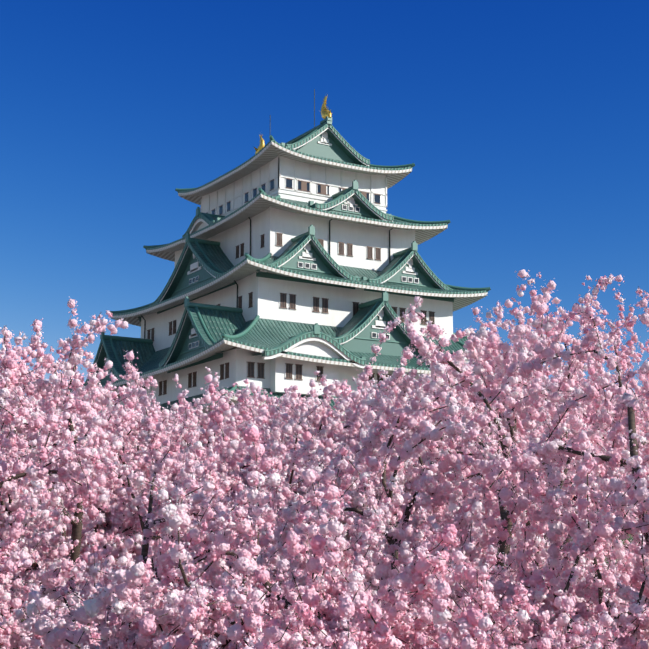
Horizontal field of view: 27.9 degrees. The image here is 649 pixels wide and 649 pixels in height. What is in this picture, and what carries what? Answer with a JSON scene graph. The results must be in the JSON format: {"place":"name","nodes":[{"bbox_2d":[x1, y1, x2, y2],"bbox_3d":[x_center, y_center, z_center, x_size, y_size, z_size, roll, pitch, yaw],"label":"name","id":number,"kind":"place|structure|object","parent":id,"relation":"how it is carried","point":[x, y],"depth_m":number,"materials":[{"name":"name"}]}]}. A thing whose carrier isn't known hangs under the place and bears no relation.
{"place":"outdoors","nodes":[
{"label":"outdoors","id":0,"kind":"place"},
{"bbox_2d":[11,525,636,624],"bbox_3d":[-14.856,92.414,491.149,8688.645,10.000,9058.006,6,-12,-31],"label":"terrain","id":1,"kind":"structure","parent":0,"point":[605,559],"depth_m":66.83,"materials":[{"name":"green plant"}]},
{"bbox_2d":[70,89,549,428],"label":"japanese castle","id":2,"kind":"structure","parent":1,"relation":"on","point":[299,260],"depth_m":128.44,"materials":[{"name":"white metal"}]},
{"bbox_2d":[0,274,629,502],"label":"cherry tree","id":3,"kind":"object","parent":1,"relation":"on","point":[326,443],"depth_m":71.43,"materials":[{"name":"pink plant"}]},
{"bbox_2d":[0,286,648,648],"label":"cherry tree","id":4,"kind":"object","parent":1,"relation":"on","point":[185,607],"depth_m":20.89,"materials":[{"name":"pink plant"}]},
{"bbox_2d":[0,269,648,648],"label":"cherry","id":5,"kind":"object","parent":1,"relation":"on","point":[425,485],"depth_m":41.92,"materials":[{"name":"pink plant"}]},
{"bbox_2d":[0,0,648,499],"label":"sky","id":6,"kind":"structure","parent":0,"point":[523,125],"materials":[{"name":"blue"}]}
]}

